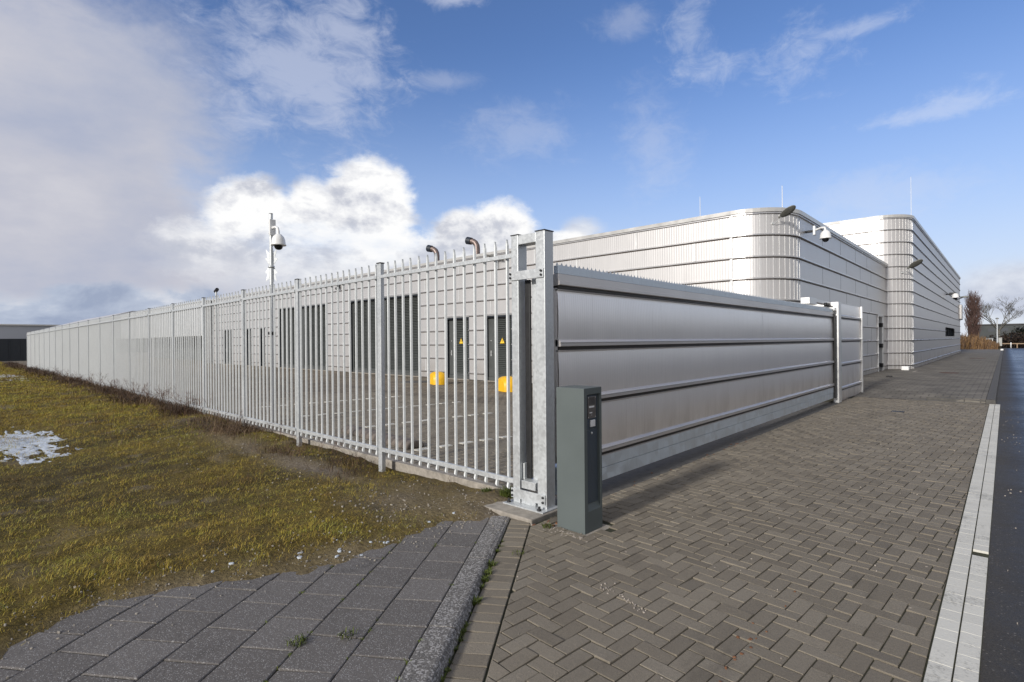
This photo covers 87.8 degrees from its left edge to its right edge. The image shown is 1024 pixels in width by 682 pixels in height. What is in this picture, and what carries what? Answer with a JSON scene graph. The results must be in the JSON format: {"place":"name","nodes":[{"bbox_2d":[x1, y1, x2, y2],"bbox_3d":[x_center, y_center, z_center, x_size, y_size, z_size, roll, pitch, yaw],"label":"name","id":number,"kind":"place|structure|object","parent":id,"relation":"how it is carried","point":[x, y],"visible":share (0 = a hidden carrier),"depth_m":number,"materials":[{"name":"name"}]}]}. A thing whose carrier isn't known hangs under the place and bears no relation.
{"place":"outdoors","nodes":[
{"label":"outdoors","id":0,"kind":"place"},
{"bbox_2d":[2,352,212,366],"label":"yard","id":1,"kind":"structure","parent":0,"point":[24,362],"depth_m":51.52,"materials":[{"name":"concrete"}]},
{"bbox_2d":[41,311,137,338],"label":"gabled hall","id":2,"kind":"structure","parent":1,"relation":"on","point":[109,316],"depth_m":130.41,"materials":[{"name":"grey metal"}]},
{"bbox_2d":[121,300,212,363],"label":"pale annex","id":3,"kind":"object","parent":1,"relation":"on","point":[181,331],"visible":0.13,"depth_m":48.04,"materials":[{"name":"metal"}]},
{"bbox_2d":[119,339,146,352],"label":"black shed","id":4,"kind":"structure","parent":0,"point":[136,343],"depth_m":107.30,"materials":[{"name":"grey metal"}]},
{"bbox_2d":[0,518,488,681],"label":"footpath","id":5,"kind":"structure","parent":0,"point":[211,634],"depth_m":2.90,"materials":[{"name":"concrete"}]},
{"bbox_2d":[0,361,510,659],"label":"field","id":6,"kind":"structure","parent":0,"point":[460,506],"depth_m":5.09,"materials":[{"name":"green plant"}]},
{"bbox_2d":[0,339,26,360],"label":"black fence","id":7,"kind":"object","parent":6,"relation":"on","point":[13,349],"visible":0.85,"depth_m":54.01,"materials":[{"name":"black metal"}]},
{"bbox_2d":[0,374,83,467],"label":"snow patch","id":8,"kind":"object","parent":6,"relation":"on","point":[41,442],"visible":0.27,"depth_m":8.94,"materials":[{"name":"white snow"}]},
{"bbox_2d":[52,365,363,462],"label":"withered shoots","id":9,"kind":"object","parent":6,"relation":"on","point":[193,403],"visible":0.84,"depth_m":12.63,"materials":[{"name":"brown plant"}]},
{"bbox_2d":[0,361,502,518],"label":"dry weeds","id":10,"kind":"object","parent":6,"relation":"on","point":[126,396],"visible":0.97,"depth_m":11.22,"materials":[{"name":"brown plant"}]},
{"bbox_2d":[2,424,524,678],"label":"pebbles","id":11,"kind":"object","parent":6,"relation":"on","point":[59,632],"visible":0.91,"depth_m":3.97,"materials":[{"name":"stone"}]},
{"bbox_2d":[211,512,454,572],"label":"snow remnants","id":12,"kind":"object","parent":6,"relation":"on","point":[298,557],"visible":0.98,"depth_m":3.93,"materials":[{"name":"white snow"}]},
{"bbox_2d":[484,497,556,524],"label":"foundation slab","id":13,"kind":"structure","parent":6,"relation":"on","point":[501,508],"depth_m":4.86,"materials":[{"name":"concrete"}]},
{"bbox_2d":[503,229,556,513],"bbox_3d":[0.171,0.268,5.066,0.500,2.594,0.260,0,0,43],"label":"gate catch frame","id":14,"kind":"object","parent":13,"relation":"on","point":[542,501],"visible":0.94,"depth_m":4.97,"materials":[{"name":"metal"}]},
{"bbox_2d":[525,263,836,494],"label":"sliding gate","id":15,"kind":"structure","parent":14,"relation":"attached to","point":[670,369],"depth_m":6.75,"materials":[{"name":"metal"}]},
{"bbox_2d":[197,391,555,491],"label":"yard paving","id":16,"kind":"structure","parent":0,"point":[481,435],"depth_m":10.38,"materials":[{"name":"grey concrete"}]},
{"bbox_2d":[341,425,423,448],"bbox_3d":[-2.195,1.561,8.797,0.313,0.115,2.200,0,0,-43],"label":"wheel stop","id":17,"kind":"object","parent":16,"relation":"on","point":[400,442],"visible":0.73,"depth_m":8.46,"materials":[{"name":"grey concrete"}]},
{"bbox_2d":[262,396,512,450],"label":"bay markings","id":18,"kind":"object","parent":16,"relation":"on","point":[442,446],"visible":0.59,"depth_m":10.94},
{"bbox_2d":[116,364,850,496],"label":"yard","id":19,"kind":"structure","parent":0,"point":[502,398],"depth_m":19.54,"materials":[{"name":"brick"}]},
{"bbox_2d":[214,288,218,373],"bbox_3d":[-15.560,-0.534,28.055,0.341,4.535,0.180,0,0,43],"label":"camera mast","id":20,"kind":"object","parent":19,"relation":"on","point":[216,290],"visible":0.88,"depth_m":28.05,"materials":[{"name":"metal"}]},
{"bbox_2d":[265,213,285,421],"bbox_3d":[-4.736,-0.451,10.686,0.584,4.284,0.294,0,0,43],"label":"camera pole","id":21,"kind":"object","parent":19,"relation":"on","point":[277,241],"visible":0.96,"depth_m":10.79,"materials":[{"name":"metal"}]},
{"bbox_2d":[400,381,426,382],"bbox_3d":[-3.904,1.637,21.221,1.100,0.026,1.100,0,0,43],"label":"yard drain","id":22,"kind":"object","parent":19,"relation":"in","point":[414,381],"visible":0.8,"depth_m":21.14,"materials":[{"name":"metal"}]},
{"bbox_2d":[430,372,444,384],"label":"protection block","id":23,"kind":"structure","parent":19,"relation":"on","point":[433,378],"depth_m":19.78,"materials":[{"name":"yellow paint"}]},
{"bbox_2d":[498,376,512,391],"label":"protection block","id":24,"kind":"structure","parent":19,"relation":"on","point":[502,383],"depth_m":16.83,"materials":[{"name":"yellow paint"}]},
{"bbox_2d":[211,207,887,382],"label":"metal clad building","id":25,"kind":"structure","parent":19,"relation":"on","point":[753,252],"depth_m":20.45,"materials":[{"name":"metal"}]},
{"bbox_2d":[225,330,231,364],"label":"louvred door","id":26,"kind":"structure","parent":25,"relation":"in","point":[225,330],"depth_m":40.89,"materials":[{"name":"grey paint"}]},
{"bbox_2d":[247,329,251,365],"bbox_3d":[-18.580,0.442,37.836,0.960,2.675,0.350,0,0,43],"label":"louvred door","id":27,"kind":"structure","parent":25,"relation":"in","point":[247,329],"depth_m":38.07,"materials":[{"name":"grey paint"}]},
{"bbox_2d":[260,328,264,366],"bbox_3d":[-16.893,0.428,36.272,0.960,2.675,0.350,0,0,43],"label":"louvred door","id":28,"kind":"structure","parent":25,"relation":"in","point":[260,328],"depth_m":36.49,"materials":[{"name":"grey paint"}]},
{"bbox_2d":[277,304,325,370],"bbox_3d":[-12.791,-0.198,32.465,6.360,3.855,0.350,0,0,43],"label":"louvred double door","id":29,"kind":"structure","parent":25,"relation":"in","point":[318,305],"depth_m":32.18,"materials":[{"name":"grey paint"}]},
{"bbox_2d":[351,293,422,376],"bbox_3d":[-6.374,-0.253,26.517,6.260,3.855,0.350,0,0,43],"label":"louvred double door","id":30,"kind":"structure","parent":25,"relation":"in","point":[415,296],"depth_m":26.24,"materials":[{"name":"grey paint"}]},
{"bbox_2d":[426,245,439,260],"bbox_3d":[-3.691,-4.016,25.156,0.766,1.115,0.392,0,0,32],"label":"exhaust pipe","id":31,"kind":"object","parent":25,"relation":"on","point":[430,248],"visible":0.62,"depth_m":25.04,"materials":[{"name":"silver metal"}]},
{"bbox_2d":[447,316,470,379],"bbox_3d":[-2.255,0.302,22.703,1.580,2.675,0.350,0,0,43],"label":"louvred door","id":32,"kind":"structure","parent":25,"relation":"in","point":[459,321],"depth_m":22.85,"materials":[{"name":"grey paint"}]},
{"bbox_2d":[465,237,479,253],"bbox_3d":[-1.674,-4.033,23.287,0.766,1.115,0.392,0,0,32],"label":"exhaust pipe","id":33,"kind":"object","parent":25,"relation":"on","point":[471,241],"visible":0.67,"depth_m":23.16,"materials":[{"name":"silver metal"}]},
{"bbox_2d":[486,254,503,268],"bbox_3d":[-0.651,-3.095,20.692,0.550,0.560,0.500,0,0,43],"label":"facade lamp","id":34,"kind":"object","parent":25,"relation":"attached to","point":[497,261],"visible":0.32,"depth_m":20.75,"materials":[{"name":"metal"}]},
{"bbox_2d":[487,314,511,381],"bbox_3d":[-0.473,0.287,21.051,1.580,2.675,0.350,0,0,43],"label":"louvred door","id":35,"kind":"structure","parent":25,"relation":"in","point":[501,318],"depth_m":21.21,"materials":[{"name":"grey paint"}]},
{"bbox_2d":[772,205,795,224],"bbox_3d":[7.239,-3.350,14.175,0.176,0.419,0.597,0,0,-39],"label":"wall lamp","id":36,"kind":"object","parent":25,"relation":"attached to","point":[789,210],"visible":1,"depth_m":14.09,"materials":[{"name":"metal"}]},
{"bbox_2d":[805,226,831,241],"bbox_3d":[8.659,-3.015,15.028,0.306,0.520,0.727,0,0,-20],"label":"dome camera","id":37,"kind":"object","parent":25,"relation":"attached to","point":[825,235],"visible":1,"depth_m":14.80,"materials":[{"name":"white plastic"}]},
{"bbox_2d":[877,315,883,371],"bbox_3d":[16.738,0.136,24.302,0.225,2.640,1.600,0,0,43],"label":"side door","id":38,"kind":"structure","parent":25,"relation":"in","point":[880,320],"depth_m":24.55,"materials":[{"name":"metal"}]},
{"bbox_2d":[0,0,1023,336],"label":"sky","id":39,"kind":"structure","parent":0,"point":[148,148],"materials":[{"name":"blue"}]},
{"bbox_2d":[444,397,999,681],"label":"driveway","id":40,"kind":"structure","parent":0,"point":[773,485],"depth_m":3.79,"materials":[{"name":"grey brick"}]},
{"bbox_2d":[444,518,529,681],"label":"brick course","id":41,"kind":"object","parent":40,"relation":"on","point":[471,659],"visible":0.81,"depth_m":3.12,"materials":[{"name":"brick"}]},
{"bbox_2d":[263,485,552,681],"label":"joint grass","id":42,"kind":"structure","parent":41,"relation":"on","point":[506,492],"depth_m":3.26,"materials":[{"name":"green plant"}]},
{"bbox_2d":[547,523,609,535],"bbox_3d":[0.586,1.649,4.611,0.430,0.092,0.380,0,0,43],"label":"pillar footing","id":43,"kind":"object","parent":40,"relation":"on","point":[604,527],"visible":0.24,"depth_m":4.55,"materials":[{"name":"concrete"}]},
{"bbox_2d":[556,385,601,534],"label":"intercom pillar","id":44,"kind":"structure","parent":43,"relation":"on","point":[579,457],"depth_m":4.51,"materials":[{"name":"grey metal"}]},
{"bbox_2d":[587,428,597,503],"bbox_3d":[0.677,1.059,4.522,0.007,0.619,0.163,0,0,43],"label":"service door","id":45,"kind":"structure","parent":44,"relation":"in","point":[591,438],"depth_m":4.52,"materials":[{"name":"metal"}]},
{"bbox_2d":[532,439,795,681],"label":"leaf litter","id":46,"kind":"object","parent":40,"relation":"on","point":[741,653],"visible":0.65,"depth_m":2.86,"materials":[{"name":"brown plant"}]},
{"bbox_2d":[555,402,840,504],"bbox_3d":[4.248,1.665,9.289,0.380,0.196,11.420,0,0,43],"label":"gate threshold","id":47,"kind":"object","parent":40,"relation":"on","point":[617,483],"visible":0.36,"depth_m":7.43,"materials":[{"name":"concrete"}]},
{"bbox_2d":[801,297,841,402],"bbox_3d":[7.147,0.288,12.686,0.730,2.500,2.520,0,0,43],"label":"gate portal","id":48,"kind":"object","parent":47,"relation":"on","point":[835,307],"visible":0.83,"depth_m":13.17,"materials":[{"name":"metal"}]},
{"bbox_2d":[516,408,1021,677],"bbox_3d":[5.496,1.559,7.723,3.643,0.024,14.510,0,0,43],"label":"grit","id":49,"kind":"object","parent":40,"relation":"on","point":[727,544],"visible":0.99,"depth_m":4.25,"materials":[{"name":"grey gravel"}]},
{"bbox_2d":[854,349,1000,402],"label":"pavement","id":50,"kind":"structure","parent":0,"point":[971,377],"depth_m":18.95,"materials":[{"name":"tile"}]},
{"bbox_2d":[841,303,862,399],"bbox_3d":[9.185,0.264,14.491,0.145,2.515,2.900,0,0,43],"label":"fixed screen","id":51,"kind":"object","parent":50,"relation":"on","point":[852,344],"visible":0.7,"depth_m":14.60,"materials":[{"name":"metal"}]},
{"bbox_2d":[901,366,909,369],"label":"white corner block","id":52,"kind":"structure","parent":50,"relation":"on","point":[905,367],"depth_m":24.64,"materials":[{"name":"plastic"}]},
{"bbox_2d":[979,349,1023,681],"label":"road","id":53,"kind":"structure","parent":0,"point":[1002,657],"depth_m":4.11,"materials":[{"name":"grey asphalt"}]},
{"label":"ground","id":54,"kind":"structure","parent":0,"visible":0},
{"bbox_2d":[0,324,57,338],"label":"grey hall","id":55,"kind":"structure","parent":54,"relation":"on","point":[13,331],"depth_m":161.83,"materials":[{"name":"grey metal"}]},
{"bbox_2d":[211,414,504,489],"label":"fence plinth","id":56,"kind":"structure","parent":54,"relation":"on","point":[413,468],"depth_m":6.80,"materials":[{"name":"concrete"}]},
{"bbox_2d":[27,239,512,488],"bbox_3d":[-16.404,0.628,20.656,45.074,3.017,0.081,0,0,43],"label":"palisade fence","id":57,"kind":"object","parent":56,"relation":"on","point":[83,348],"visible":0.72,"depth_m":8.46,"materials":[{"name":"metal"}]},
{"bbox_2d":[398,516,509,681],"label":"kerb","id":58,"kind":"structure","parent":54,"relation":"on","point":[433,653],"depth_m":3.04,"materials":[{"name":"concrete"}]},
{"bbox_2d":[823,214,962,368],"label":"tall clad wing","id":59,"kind":"structure","parent":54,"relation":"on","point":[924,312],"depth_m":26.45,"materials":[{"name":"silver metal"}]},
{"bbox_2d":[901,259,922,273],"bbox_3d":[18.916,-3.520,25.168,0.249,0.593,0.846,0,0,-32],"label":"wall lamp","id":60,"kind":"object","parent":59,"relation":"attached to","point":[915,263],"visible":1,"depth_m":25.05,"materials":[{"name":"metal"}]},
{"bbox_2d":[945,327,952,335],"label":"slot window","id":61,"kind":"structure","parent":59,"relation":"in","point":[949,331],"depth_m":43.43,"materials":[{"name":"black glass"}]},
{"bbox_2d":[946,292,958,299],"bbox_3d":[33.190,-3.381,40.113,0.782,0.550,0.465,0,0,43],"label":"dome camera","id":62,"kind":"object","parent":59,"relation":"attached to","point":[955,295],"visible":1,"depth_m":39.94,"materials":[{"name":"white plastic"}]},
{"bbox_2d":[906,349,1003,403],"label":"pavement kerb","id":63,"kind":"structure","parent":54,"relation":"on","point":[991,398],"depth_m":13.61,"materials":[{"name":"concrete"}]},
{"bbox_2d":[963,291,984,336],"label":"poplar tree","id":64,"kind":"object","parent":54,"relation":"on","point":[972,314],"visible":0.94,"depth_m":96.43,"materials":[{"name":"brown plant"}]},
{"bbox_2d":[966,323,1023,339],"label":"green building","id":65,"kind":"structure","parent":54,"relation":"on","point":[987,330],"depth_m":140.77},
{"bbox_2d":[968,297,1023,336],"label":"bare tree","id":66,"kind":"object","parent":54,"relation":"on","point":[1007,307],"visible":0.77,"depth_m":99.12,"materials":[{"name":"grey plant"}]},
{"bbox_2d":[986,332,1023,347],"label":"hedge","id":67,"kind":"object","parent":54,"relation":"on","point":[1011,339],"visible":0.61,"depth_m":77.68,"materials":[{"name":"plant"}]},
{"bbox_2d":[1001,324,1023,347],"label":"evergreen shrub","id":68,"kind":"object","parent":54,"relation":"on","point":[1018,330],"visible":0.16,"depth_m":85.11,"materials":[{"name":"green plant"}]},
{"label":"cross road","id":69,"kind":"structure","parent":0,"visible":0},
{"bbox_2d":[960,332,999,348],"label":"dry reeds","id":70,"kind":"object","parent":69,"relation":"on","point":[972,342],"visible":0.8,"depth_m":67.35,"materials":[{"name":"beige plant"}]},
{"bbox_2d":[995,318,998,342],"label":"lamp post","id":71,"kind":"object","parent":69,"relation":"on","point":[997,329],"visible":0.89,"depth_m":73.85,"materials":[{"name":"metal"}]},
{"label":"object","id":72,"kind":"structure","parent":0,"visible":0},
{"bbox_2d":[923,404,999,681],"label":"white block line","id":73,"kind":"object","parent":72,"relation":"on","point":[940,665],"visible":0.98,"depth_m":3.40,"materials":[{"name":"white concrete"}]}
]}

